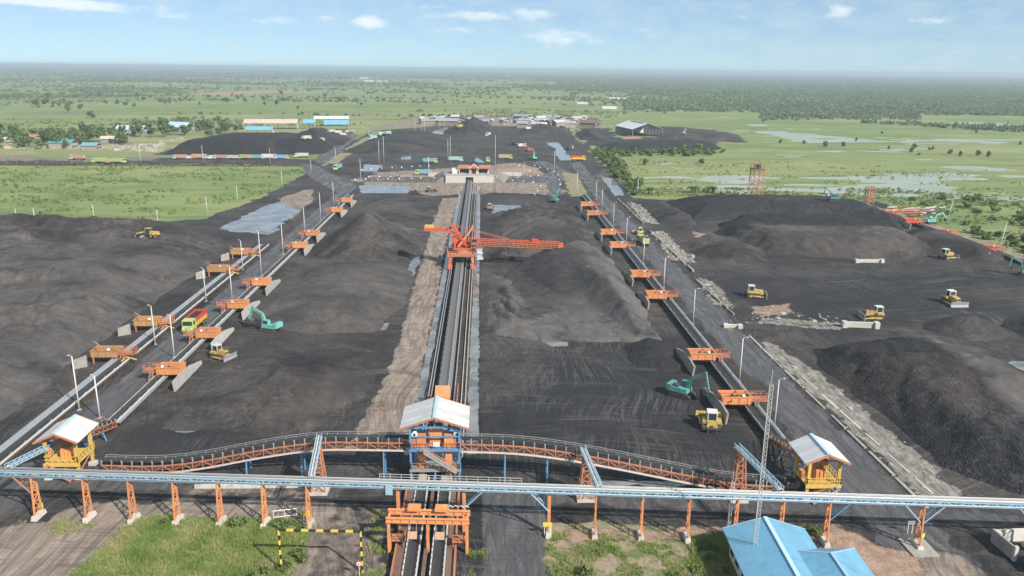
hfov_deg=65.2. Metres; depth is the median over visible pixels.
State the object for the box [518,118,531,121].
hut
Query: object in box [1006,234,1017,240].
bush
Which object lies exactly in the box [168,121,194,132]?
village house
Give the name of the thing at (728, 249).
coal pile
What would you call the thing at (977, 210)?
bush
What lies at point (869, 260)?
concrete barrier
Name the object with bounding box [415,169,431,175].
dump truck
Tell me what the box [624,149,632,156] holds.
bush
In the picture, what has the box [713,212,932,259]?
coal pile
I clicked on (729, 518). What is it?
lattice mast
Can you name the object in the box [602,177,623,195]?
water
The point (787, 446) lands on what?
conveyor ramp
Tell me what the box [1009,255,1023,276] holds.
excavator
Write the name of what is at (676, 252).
rubble
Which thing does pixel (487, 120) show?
hut
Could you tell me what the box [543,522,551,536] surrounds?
sign board
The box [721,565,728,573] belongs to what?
bush
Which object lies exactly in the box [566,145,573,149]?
dump truck
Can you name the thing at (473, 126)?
coal pile
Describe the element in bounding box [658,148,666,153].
bush
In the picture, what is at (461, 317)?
kerb wall
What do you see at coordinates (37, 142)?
tree
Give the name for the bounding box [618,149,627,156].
bush
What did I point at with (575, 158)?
dump truck
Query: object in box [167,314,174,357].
lamp post
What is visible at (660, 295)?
dump hopper
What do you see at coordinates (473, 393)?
concrete walkway
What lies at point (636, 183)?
bush
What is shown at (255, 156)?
dump truck
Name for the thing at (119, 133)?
tree
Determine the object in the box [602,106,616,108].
building
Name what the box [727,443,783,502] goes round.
conveyor
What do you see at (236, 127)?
tree
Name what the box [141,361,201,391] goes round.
dump hopper
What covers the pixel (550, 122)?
hut
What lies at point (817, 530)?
bush
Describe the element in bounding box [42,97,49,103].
tree
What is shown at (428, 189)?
bulldozer
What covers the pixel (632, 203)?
rubble
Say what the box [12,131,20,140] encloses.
tree
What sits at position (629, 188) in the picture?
bush
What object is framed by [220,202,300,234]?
water
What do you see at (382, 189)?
water
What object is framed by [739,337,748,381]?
lamp post
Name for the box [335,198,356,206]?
dump hopper
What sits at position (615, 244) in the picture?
dump hopper
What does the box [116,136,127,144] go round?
tree
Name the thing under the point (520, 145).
dump truck
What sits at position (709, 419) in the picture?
bulldozer
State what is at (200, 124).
tree
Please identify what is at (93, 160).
dump truck
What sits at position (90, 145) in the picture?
village house
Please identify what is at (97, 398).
lamp post
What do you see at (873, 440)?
kerb
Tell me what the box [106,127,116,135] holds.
tree
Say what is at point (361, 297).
coal pile
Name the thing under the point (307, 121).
open shed
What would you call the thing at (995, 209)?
bush
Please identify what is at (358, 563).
road sign
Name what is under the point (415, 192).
bulldozer
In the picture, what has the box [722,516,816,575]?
office building
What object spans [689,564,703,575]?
bush
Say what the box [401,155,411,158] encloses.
water
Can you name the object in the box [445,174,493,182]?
tunnel headwall
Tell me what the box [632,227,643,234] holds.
bulldozer
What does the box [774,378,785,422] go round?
lamp post
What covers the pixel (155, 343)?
lamp post
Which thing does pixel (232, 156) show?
dump truck
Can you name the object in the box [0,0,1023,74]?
sky
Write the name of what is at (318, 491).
pipe bridge
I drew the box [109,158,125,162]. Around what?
dump truck
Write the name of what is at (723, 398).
dump hopper
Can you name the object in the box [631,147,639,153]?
bush
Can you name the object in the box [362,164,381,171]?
water
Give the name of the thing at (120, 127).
tree
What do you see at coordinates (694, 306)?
lamp post
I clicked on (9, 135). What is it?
tree
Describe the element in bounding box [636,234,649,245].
dump truck
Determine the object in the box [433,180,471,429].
belt conveyor
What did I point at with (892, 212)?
dump hopper
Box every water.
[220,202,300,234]
[359,185,411,192]
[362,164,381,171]
[380,323,389,330]
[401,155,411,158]
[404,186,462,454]
[408,255,419,275]
[432,127,447,134]
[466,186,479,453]
[491,205,520,213]
[528,111,1023,200]
[541,339,568,345]
[547,142,570,159]
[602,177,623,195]
[1008,361,1023,370]
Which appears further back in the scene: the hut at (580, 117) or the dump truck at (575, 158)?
the hut at (580, 117)
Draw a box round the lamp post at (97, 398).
[90,374,101,418]
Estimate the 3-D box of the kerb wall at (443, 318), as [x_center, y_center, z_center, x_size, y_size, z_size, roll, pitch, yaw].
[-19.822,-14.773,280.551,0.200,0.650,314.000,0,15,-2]
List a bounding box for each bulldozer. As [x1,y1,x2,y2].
[208,343,236,361]
[408,188,419,194]
[425,186,436,191]
[485,203,493,209]
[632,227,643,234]
[695,408,722,434]
[742,284,767,299]
[858,305,887,320]
[937,248,959,259]
[941,289,968,307]
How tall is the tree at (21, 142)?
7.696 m
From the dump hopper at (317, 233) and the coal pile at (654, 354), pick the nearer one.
the coal pile at (654, 354)
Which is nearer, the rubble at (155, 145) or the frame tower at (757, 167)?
the frame tower at (757, 167)
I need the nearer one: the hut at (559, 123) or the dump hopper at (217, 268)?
the dump hopper at (217, 268)
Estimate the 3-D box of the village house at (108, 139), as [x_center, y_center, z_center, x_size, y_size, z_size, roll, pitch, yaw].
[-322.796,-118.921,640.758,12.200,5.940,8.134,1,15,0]
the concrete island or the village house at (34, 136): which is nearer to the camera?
the concrete island
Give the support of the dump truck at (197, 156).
on the ground at (604, 395)
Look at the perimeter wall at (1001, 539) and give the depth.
105.25 m
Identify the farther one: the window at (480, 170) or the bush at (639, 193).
the window at (480, 170)
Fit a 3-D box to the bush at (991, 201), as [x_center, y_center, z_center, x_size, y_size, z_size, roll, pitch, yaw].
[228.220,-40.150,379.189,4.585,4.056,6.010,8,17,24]
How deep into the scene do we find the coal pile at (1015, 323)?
195.64 m
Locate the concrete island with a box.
[898,538,939,556]
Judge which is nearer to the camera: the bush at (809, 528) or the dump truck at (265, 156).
the bush at (809, 528)
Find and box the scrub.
[0,108,1023,252]
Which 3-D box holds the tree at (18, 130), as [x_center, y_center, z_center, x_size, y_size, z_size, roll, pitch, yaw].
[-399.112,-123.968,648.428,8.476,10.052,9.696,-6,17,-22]
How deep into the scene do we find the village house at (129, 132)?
714.67 m
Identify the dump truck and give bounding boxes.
[69,154,85,159]
[91,158,108,162]
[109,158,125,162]
[173,154,186,158]
[182,309,206,331]
[191,154,207,158]
[213,155,225,158]
[226,155,237,158]
[238,154,252,158]
[252,155,263,158]
[261,154,276,158]
[276,155,288,158]
[294,153,308,157]
[301,135,311,139]
[333,164,341,169]
[368,135,376,139]
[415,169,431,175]
[423,158,437,162]
[449,156,462,161]
[474,115,483,118]
[474,157,489,162]
[499,154,512,158]
[516,143,525,147]
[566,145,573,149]
[571,156,585,160]
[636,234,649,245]
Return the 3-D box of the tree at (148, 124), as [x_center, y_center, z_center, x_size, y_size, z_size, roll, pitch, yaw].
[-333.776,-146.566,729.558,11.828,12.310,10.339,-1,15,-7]
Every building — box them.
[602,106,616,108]
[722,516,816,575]
[797,547,874,575]
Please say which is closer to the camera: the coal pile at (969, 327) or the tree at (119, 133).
the coal pile at (969, 327)
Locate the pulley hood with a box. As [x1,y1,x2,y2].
[430,385,458,401]
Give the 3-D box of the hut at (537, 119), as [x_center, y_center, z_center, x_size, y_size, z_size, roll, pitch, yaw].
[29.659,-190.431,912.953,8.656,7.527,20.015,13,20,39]
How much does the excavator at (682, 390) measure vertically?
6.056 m
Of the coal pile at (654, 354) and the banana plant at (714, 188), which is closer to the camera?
the coal pile at (654, 354)
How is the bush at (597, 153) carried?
on the ground at (604, 395)
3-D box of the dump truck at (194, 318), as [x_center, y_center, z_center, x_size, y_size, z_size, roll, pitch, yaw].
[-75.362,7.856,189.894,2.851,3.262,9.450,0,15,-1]
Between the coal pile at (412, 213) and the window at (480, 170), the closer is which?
the coal pile at (412, 213)
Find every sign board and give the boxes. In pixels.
[301,511,309,520]
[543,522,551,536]
[907,521,914,533]
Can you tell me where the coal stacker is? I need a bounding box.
[424,223,562,268]
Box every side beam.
[390,486,407,575]
[453,488,459,575]
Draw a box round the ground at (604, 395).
[0,65,1023,575]
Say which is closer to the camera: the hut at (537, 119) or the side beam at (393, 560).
the side beam at (393, 560)
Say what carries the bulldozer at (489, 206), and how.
on the ground at (604, 395)
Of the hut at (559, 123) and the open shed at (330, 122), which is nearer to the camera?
the open shed at (330, 122)
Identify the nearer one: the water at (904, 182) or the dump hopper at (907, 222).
the dump hopper at (907, 222)
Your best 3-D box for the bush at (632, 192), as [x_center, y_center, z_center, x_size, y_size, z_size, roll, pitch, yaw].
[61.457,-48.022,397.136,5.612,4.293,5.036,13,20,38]
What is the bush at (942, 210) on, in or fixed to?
on the ground at (604, 395)
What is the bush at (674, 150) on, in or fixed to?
on the ground at (604, 395)
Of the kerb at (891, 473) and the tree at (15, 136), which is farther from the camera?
the tree at (15, 136)
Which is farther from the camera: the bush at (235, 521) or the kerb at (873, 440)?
the kerb at (873, 440)
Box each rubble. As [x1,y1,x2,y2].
[1,137,183,151]
[627,202,658,223]
[650,231,694,261]
[698,278,732,307]
[745,309,840,329]
[765,345,961,495]
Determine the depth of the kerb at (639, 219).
348.08 m
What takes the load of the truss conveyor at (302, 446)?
on the ground at (604, 395)
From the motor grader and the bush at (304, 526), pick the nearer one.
the bush at (304, 526)
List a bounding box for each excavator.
[247,305,282,333]
[522,143,532,151]
[550,188,560,202]
[666,372,710,400]
[824,186,840,201]
[923,212,946,224]
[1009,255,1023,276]
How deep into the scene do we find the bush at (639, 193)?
400.12 m
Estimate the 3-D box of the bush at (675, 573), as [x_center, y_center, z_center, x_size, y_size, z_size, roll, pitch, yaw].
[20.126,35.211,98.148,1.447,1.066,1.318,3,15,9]
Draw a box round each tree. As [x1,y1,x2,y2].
[0,135,5,142]
[4,132,12,141]
[7,123,18,132]
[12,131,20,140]
[13,129,23,135]
[15,138,25,146]
[18,134,31,144]
[28,129,38,133]
[32,99,39,105]
[32,138,44,147]
[38,128,46,142]
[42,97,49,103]
[43,127,58,140]
[50,134,63,141]
[52,129,65,138]
[62,139,68,148]
[63,131,73,138]
[64,102,70,111]
[68,130,85,143]
[72,133,84,142]
[78,121,85,130]
[84,124,101,141]
[96,127,106,138]
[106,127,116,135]
[112,129,128,139]
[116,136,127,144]
[118,124,125,132]
[128,123,136,135]
[133,123,143,133]
[142,120,151,127]
[147,127,155,134]
[157,125,169,136]
[166,124,175,134]
[179,125,189,135]
[195,120,203,130]
[203,121,210,127]
[205,130,212,135]
[215,127,222,133]
[219,120,228,130]
[231,124,240,130]
[975,150,981,156]
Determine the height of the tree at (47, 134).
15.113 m
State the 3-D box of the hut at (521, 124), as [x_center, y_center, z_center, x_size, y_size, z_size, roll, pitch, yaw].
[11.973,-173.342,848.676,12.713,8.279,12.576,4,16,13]
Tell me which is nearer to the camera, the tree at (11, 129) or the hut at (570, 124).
the tree at (11, 129)
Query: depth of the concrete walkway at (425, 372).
192.44 m
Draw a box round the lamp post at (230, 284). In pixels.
[229,267,232,297]
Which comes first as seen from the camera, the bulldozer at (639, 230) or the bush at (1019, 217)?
the bulldozer at (639, 230)
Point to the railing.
(284, 512)
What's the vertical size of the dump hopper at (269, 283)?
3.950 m
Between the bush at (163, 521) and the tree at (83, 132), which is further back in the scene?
the tree at (83, 132)
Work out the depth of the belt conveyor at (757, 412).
181.21 m
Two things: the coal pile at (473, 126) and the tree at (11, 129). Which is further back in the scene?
the coal pile at (473, 126)
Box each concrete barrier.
[723,323,742,328]
[841,320,880,328]
[854,259,884,262]
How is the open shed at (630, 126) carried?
on the ground at (604, 395)
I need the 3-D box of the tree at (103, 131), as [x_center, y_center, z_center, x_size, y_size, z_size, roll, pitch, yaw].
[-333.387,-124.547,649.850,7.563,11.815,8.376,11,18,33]
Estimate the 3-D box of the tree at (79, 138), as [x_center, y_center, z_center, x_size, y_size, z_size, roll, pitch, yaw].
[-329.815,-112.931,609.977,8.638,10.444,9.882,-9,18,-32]
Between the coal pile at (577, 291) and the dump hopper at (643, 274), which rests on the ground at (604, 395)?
the coal pile at (577, 291)
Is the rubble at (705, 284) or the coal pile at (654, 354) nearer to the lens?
the coal pile at (654, 354)
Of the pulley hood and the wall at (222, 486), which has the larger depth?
the pulley hood
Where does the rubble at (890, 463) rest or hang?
on the ground at (604, 395)
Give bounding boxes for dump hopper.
[73,341,138,368]
[118,312,175,335]
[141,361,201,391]
[182,327,233,348]
[196,262,239,278]
[215,299,259,319]
[221,246,260,260]
[241,277,280,295]
[283,241,313,255]
[297,230,325,242]
[324,207,347,217]
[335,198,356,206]
[577,201,600,210]
[583,210,607,220]
[596,229,624,240]
[604,241,635,254]
[623,270,660,286]
[637,290,678,309]
[675,348,731,375]
[702,388,767,423]
[884,210,903,215]
[899,218,926,228]
[938,229,959,233]
[984,245,1006,253]
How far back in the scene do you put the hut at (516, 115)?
968.39 m
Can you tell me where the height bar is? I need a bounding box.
[278,528,362,572]
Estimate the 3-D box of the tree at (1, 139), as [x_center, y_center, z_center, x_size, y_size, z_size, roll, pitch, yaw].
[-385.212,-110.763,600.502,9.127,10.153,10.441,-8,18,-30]
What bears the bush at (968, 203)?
on the scrub
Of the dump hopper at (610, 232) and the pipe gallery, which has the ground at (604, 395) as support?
the pipe gallery
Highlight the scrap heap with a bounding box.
[884,206,949,216]
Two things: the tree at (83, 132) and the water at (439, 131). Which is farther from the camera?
the water at (439, 131)
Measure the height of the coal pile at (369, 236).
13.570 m
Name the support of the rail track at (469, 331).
on the ground at (604, 395)
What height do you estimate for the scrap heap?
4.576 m
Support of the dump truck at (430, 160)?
on the ground at (604, 395)
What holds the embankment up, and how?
on the ground at (604, 395)
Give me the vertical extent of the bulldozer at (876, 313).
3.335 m
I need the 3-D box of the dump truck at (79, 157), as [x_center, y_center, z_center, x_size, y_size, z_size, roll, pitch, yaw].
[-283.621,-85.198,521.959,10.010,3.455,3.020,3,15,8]
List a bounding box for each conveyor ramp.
[77,416,116,447]
[770,433,804,472]
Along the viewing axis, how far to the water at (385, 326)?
192.81 m
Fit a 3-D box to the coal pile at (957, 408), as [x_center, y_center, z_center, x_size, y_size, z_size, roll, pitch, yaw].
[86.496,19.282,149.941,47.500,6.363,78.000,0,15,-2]
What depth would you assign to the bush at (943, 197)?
394.11 m
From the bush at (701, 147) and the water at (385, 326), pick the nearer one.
the water at (385, 326)
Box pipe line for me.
[461,189,475,402]
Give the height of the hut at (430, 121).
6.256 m
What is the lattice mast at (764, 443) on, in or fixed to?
on the ground at (604, 395)
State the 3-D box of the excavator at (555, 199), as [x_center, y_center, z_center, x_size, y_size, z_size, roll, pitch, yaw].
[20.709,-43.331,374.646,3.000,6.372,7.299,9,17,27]
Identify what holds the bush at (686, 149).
on the ground at (604, 395)
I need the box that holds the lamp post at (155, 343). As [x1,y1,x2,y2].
[151,308,156,344]
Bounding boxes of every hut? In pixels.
[421,119,435,123]
[436,118,459,125]
[450,114,460,117]
[478,118,492,124]
[499,117,512,122]
[512,113,531,118]
[516,120,529,127]
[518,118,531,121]
[532,117,544,121]
[543,119,555,124]
[552,119,564,126]
[559,114,573,118]
[565,120,575,127]
[571,116,586,120]
[579,120,598,127]
[587,118,601,121]
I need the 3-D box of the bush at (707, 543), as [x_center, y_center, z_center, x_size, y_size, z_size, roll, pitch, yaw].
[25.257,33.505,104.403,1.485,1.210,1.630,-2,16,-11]
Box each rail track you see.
[422,187,463,429]
[462,185,477,458]
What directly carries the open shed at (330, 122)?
on the ground at (604, 395)
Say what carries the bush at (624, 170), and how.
on the ground at (604, 395)
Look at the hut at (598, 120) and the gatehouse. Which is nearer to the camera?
the gatehouse
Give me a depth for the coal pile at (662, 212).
338.29 m
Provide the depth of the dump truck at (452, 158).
533.21 m
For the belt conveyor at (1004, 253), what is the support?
on the ground at (604, 395)
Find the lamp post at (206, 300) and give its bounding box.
[200,267,207,301]
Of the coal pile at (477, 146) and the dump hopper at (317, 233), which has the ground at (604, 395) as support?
the coal pile at (477, 146)
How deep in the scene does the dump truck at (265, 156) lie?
535.98 m
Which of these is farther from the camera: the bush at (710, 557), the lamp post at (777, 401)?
the lamp post at (777, 401)
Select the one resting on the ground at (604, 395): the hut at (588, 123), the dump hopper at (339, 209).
the hut at (588, 123)
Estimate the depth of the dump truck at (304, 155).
547.65 m
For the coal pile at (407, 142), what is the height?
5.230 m
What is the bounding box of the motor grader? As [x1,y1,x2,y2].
[133,227,160,237]
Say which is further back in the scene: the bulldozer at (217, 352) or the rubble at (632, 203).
the rubble at (632, 203)
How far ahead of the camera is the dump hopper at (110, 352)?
165.93 m
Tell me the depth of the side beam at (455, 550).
102.95 m
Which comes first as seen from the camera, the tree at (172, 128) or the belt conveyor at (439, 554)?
the belt conveyor at (439, 554)
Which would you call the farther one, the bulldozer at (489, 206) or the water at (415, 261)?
the bulldozer at (489, 206)
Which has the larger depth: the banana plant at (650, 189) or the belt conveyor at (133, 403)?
the banana plant at (650, 189)
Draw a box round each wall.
[194,483,297,488]
[425,183,465,429]
[451,183,473,429]
[452,168,457,173]
[502,172,521,175]
[990,528,1023,561]
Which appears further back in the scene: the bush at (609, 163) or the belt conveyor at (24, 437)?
the bush at (609, 163)
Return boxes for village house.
[0,137,11,144]
[28,134,40,141]
[47,139,77,148]
[80,142,101,149]
[99,136,117,142]
[115,125,147,134]
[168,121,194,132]
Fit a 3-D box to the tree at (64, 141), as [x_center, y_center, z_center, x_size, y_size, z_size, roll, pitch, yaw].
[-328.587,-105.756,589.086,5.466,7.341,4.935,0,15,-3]
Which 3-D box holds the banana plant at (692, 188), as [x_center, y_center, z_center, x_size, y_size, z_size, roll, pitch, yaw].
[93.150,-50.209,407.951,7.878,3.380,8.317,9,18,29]
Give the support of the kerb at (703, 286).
on the ground at (604, 395)
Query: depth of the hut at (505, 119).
926.17 m
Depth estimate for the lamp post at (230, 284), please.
214.13 m
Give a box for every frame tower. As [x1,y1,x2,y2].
[748,162,765,194]
[864,186,875,203]
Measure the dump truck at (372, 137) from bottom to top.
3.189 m
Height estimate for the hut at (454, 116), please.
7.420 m
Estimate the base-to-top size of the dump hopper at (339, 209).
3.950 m
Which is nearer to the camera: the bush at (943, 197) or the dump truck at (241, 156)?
the bush at (943, 197)
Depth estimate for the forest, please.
2486.23 m
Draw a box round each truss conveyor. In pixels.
[100,431,408,478]
[460,433,799,490]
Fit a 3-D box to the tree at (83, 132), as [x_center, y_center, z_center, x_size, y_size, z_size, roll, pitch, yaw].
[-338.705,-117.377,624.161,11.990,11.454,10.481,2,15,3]
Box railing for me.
[273,508,296,517]
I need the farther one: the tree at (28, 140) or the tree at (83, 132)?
the tree at (83, 132)
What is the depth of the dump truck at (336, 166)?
483.00 m
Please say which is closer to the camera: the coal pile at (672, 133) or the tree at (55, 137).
the tree at (55, 137)
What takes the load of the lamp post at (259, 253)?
on the ground at (604, 395)
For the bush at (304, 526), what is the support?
on the ground at (604, 395)
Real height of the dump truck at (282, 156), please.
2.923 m
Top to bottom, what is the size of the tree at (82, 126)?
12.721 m
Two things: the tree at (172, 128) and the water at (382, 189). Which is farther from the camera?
the tree at (172, 128)
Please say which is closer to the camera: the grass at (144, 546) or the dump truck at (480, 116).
the grass at (144, 546)
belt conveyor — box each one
[0,244,268,466]
[108,194,353,425]
[392,475,429,575]
[429,475,459,575]
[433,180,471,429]
[581,194,785,442]
[864,202,1023,263]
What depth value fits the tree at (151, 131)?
690.68 m
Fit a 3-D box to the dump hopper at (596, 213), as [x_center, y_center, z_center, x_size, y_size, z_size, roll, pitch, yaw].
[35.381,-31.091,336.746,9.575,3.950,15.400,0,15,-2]
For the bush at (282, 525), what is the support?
on the ground at (604, 395)
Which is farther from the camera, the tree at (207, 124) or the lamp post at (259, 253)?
the tree at (207, 124)
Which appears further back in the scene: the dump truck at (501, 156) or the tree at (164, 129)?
the tree at (164, 129)
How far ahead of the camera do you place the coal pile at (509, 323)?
201.74 m
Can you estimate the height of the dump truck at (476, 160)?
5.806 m
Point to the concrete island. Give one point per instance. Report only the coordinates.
(913, 550)
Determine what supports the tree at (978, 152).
on the ground at (604, 395)
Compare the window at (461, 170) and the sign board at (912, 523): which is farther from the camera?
the window at (461, 170)
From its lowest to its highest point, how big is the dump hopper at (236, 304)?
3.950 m
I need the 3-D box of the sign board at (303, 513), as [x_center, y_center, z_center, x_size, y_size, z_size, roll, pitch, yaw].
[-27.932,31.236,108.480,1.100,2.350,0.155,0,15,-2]
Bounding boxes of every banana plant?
[646,187,656,194]
[688,186,702,192]
[704,186,717,192]
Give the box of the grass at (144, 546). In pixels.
[19,509,736,575]
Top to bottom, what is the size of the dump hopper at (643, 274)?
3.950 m
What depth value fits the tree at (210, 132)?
706.39 m
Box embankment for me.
[433,171,509,182]
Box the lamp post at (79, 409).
[67,355,81,410]
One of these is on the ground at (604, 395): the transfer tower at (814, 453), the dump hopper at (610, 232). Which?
the transfer tower at (814, 453)
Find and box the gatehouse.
[457,163,490,173]
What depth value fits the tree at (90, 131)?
638.19 m
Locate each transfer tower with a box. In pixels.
[32,414,98,481]
[399,396,469,480]
[788,433,850,504]
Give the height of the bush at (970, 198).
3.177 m
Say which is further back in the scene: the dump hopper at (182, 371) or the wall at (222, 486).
the dump hopper at (182, 371)
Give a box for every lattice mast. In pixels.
[727,471,734,525]
[753,370,773,545]
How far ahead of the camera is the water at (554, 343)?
182.66 m
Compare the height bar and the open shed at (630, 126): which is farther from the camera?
the open shed at (630, 126)
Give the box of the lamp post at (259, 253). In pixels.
[256,230,261,275]
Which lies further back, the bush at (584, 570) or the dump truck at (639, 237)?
the dump truck at (639, 237)
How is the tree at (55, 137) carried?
on the ground at (604, 395)
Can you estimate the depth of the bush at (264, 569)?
97.48 m
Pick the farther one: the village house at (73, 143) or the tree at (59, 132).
the tree at (59, 132)
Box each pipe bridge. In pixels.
[4,445,50,468]
[308,434,329,495]
[575,446,601,502]
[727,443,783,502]
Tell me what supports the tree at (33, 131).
on the ground at (604, 395)
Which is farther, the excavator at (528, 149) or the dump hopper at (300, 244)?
the excavator at (528, 149)
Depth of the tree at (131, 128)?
702.31 m
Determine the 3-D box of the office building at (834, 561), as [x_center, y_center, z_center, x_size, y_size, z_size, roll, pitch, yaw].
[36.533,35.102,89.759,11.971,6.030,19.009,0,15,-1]
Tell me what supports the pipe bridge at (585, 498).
on the ground at (604, 395)
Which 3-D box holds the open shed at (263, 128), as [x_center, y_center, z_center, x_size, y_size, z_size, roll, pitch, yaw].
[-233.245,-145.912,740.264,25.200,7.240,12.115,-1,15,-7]
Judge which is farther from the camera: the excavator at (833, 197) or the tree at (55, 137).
the tree at (55, 137)
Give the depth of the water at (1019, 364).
171.85 m
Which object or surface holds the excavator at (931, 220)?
on the ground at (604, 395)
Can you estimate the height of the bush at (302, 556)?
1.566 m
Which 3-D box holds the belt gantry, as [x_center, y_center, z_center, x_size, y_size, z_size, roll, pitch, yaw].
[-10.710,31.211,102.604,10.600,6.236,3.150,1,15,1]
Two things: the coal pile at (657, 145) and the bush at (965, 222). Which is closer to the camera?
the bush at (965, 222)
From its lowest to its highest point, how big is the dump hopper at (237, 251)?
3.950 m
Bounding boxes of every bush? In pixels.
[160,518,168,525]
[228,514,250,526]
[257,566,271,575]
[269,518,289,531]
[275,556,290,572]
[286,517,297,525]
[291,547,309,563]
[295,521,307,532]
[573,564,592,575]
[595,151,602,156]
[601,150,612,156]
[604,158,615,167]
[612,170,620,177]
[613,155,624,162]
[615,162,627,167]
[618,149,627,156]
[619,168,631,175]
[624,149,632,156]
[626,185,634,191]
[627,177,643,187]
[629,187,641,194]
[630,187,641,194]
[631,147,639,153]
[643,149,651,154]
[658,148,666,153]
[668,147,679,154]
[670,571,681,575]
[680,144,690,151]
[683,151,691,155]
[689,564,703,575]
[696,143,705,149]
[699,540,711,549]
[707,553,713,560]
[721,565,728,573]
[803,524,812,532]
[812,525,822,537]
[936,208,948,212]
[937,194,947,199]
[962,220,970,224]
[963,201,973,206]
[964,196,978,201]
[969,224,980,234]
[971,208,982,212]
[981,232,991,239]
[989,199,997,205]
[990,206,1000,211]
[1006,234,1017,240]
[1009,240,1019,244]
[1012,213,1023,220]
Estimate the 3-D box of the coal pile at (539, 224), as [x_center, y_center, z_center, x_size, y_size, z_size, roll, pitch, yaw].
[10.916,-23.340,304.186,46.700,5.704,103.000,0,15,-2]
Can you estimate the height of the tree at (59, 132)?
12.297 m
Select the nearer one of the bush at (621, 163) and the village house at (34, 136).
the bush at (621, 163)
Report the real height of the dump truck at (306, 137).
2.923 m
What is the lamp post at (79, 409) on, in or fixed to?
on the ground at (604, 395)
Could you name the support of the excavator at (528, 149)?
on the coal pile at (477, 146)
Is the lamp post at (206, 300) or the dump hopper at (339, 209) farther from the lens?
the dump hopper at (339, 209)
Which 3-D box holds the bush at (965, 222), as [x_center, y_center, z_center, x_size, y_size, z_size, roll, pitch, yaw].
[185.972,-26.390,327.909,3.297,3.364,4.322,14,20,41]
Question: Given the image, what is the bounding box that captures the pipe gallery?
[0,467,1023,549]
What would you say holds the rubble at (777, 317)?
on the ground at (604, 395)
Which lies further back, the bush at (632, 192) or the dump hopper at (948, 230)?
the bush at (632, 192)
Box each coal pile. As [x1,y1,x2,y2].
[0,213,228,419]
[161,341,381,438]
[165,132,332,154]
[255,261,413,333]
[299,127,350,145]
[310,210,425,262]
[338,194,437,232]
[341,130,442,154]
[440,136,555,156]
[443,117,502,134]
[485,206,606,261]
[486,274,538,339]
[501,240,661,341]
[516,123,571,136]
[575,129,605,141]
[599,140,721,152]
[623,337,685,372]
[635,199,696,227]
[643,126,747,142]
[666,194,912,229]
[682,235,767,262]
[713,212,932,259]
[813,337,1023,494]
[906,227,1007,261]
[921,314,1010,341]
[1000,314,1023,336]
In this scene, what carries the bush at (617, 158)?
on the ground at (604, 395)
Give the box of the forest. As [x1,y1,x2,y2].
[0,66,1023,131]
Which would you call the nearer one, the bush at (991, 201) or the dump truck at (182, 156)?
the bush at (991, 201)
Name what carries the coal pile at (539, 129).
on the ground at (604, 395)
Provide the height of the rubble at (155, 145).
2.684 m
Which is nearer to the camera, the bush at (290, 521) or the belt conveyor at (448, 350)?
the bush at (290, 521)
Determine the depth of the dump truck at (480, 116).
782.05 m
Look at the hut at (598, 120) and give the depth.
913.06 m
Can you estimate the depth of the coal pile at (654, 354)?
171.57 m
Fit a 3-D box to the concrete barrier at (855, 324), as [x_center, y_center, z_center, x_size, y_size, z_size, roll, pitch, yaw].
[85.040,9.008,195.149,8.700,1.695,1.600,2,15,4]
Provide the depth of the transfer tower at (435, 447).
118.94 m
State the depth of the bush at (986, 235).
300.20 m
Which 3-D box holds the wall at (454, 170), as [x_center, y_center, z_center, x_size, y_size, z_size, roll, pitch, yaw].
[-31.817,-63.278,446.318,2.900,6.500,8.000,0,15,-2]
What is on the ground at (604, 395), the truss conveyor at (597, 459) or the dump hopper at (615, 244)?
the truss conveyor at (597, 459)
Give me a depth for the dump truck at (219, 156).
533.41 m
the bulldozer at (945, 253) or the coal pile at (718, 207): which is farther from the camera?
the coal pile at (718, 207)
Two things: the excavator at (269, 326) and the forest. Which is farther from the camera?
the forest
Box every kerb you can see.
[617,198,643,223]
[649,230,693,271]
[695,279,734,314]
[748,335,928,507]
[801,376,932,493]
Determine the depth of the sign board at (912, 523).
107.65 m
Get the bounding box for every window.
[460,169,468,172]
[479,169,487,172]
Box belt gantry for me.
[385,503,469,553]
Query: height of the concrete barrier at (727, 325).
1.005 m
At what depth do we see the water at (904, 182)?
470.08 m
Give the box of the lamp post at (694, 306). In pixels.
[692,288,699,323]
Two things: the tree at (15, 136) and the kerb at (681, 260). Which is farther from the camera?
the tree at (15, 136)
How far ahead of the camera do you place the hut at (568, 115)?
964.97 m
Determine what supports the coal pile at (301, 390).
on the ground at (604, 395)
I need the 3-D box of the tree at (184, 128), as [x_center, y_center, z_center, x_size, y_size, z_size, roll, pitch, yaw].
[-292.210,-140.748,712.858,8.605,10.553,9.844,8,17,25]
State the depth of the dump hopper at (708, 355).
168.12 m
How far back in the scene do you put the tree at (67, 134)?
626.36 m
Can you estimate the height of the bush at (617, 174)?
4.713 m
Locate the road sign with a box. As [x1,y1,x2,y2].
[356,561,361,575]
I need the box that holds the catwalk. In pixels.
[421,487,434,575]
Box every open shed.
[243,119,298,128]
[245,126,274,132]
[303,119,315,127]
[314,116,348,126]
[323,120,348,129]
[615,120,662,136]
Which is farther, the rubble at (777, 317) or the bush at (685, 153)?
the bush at (685, 153)
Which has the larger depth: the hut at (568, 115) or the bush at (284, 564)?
the hut at (568, 115)
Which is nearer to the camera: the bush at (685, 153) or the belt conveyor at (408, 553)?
the belt conveyor at (408, 553)
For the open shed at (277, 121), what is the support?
on the ground at (604, 395)

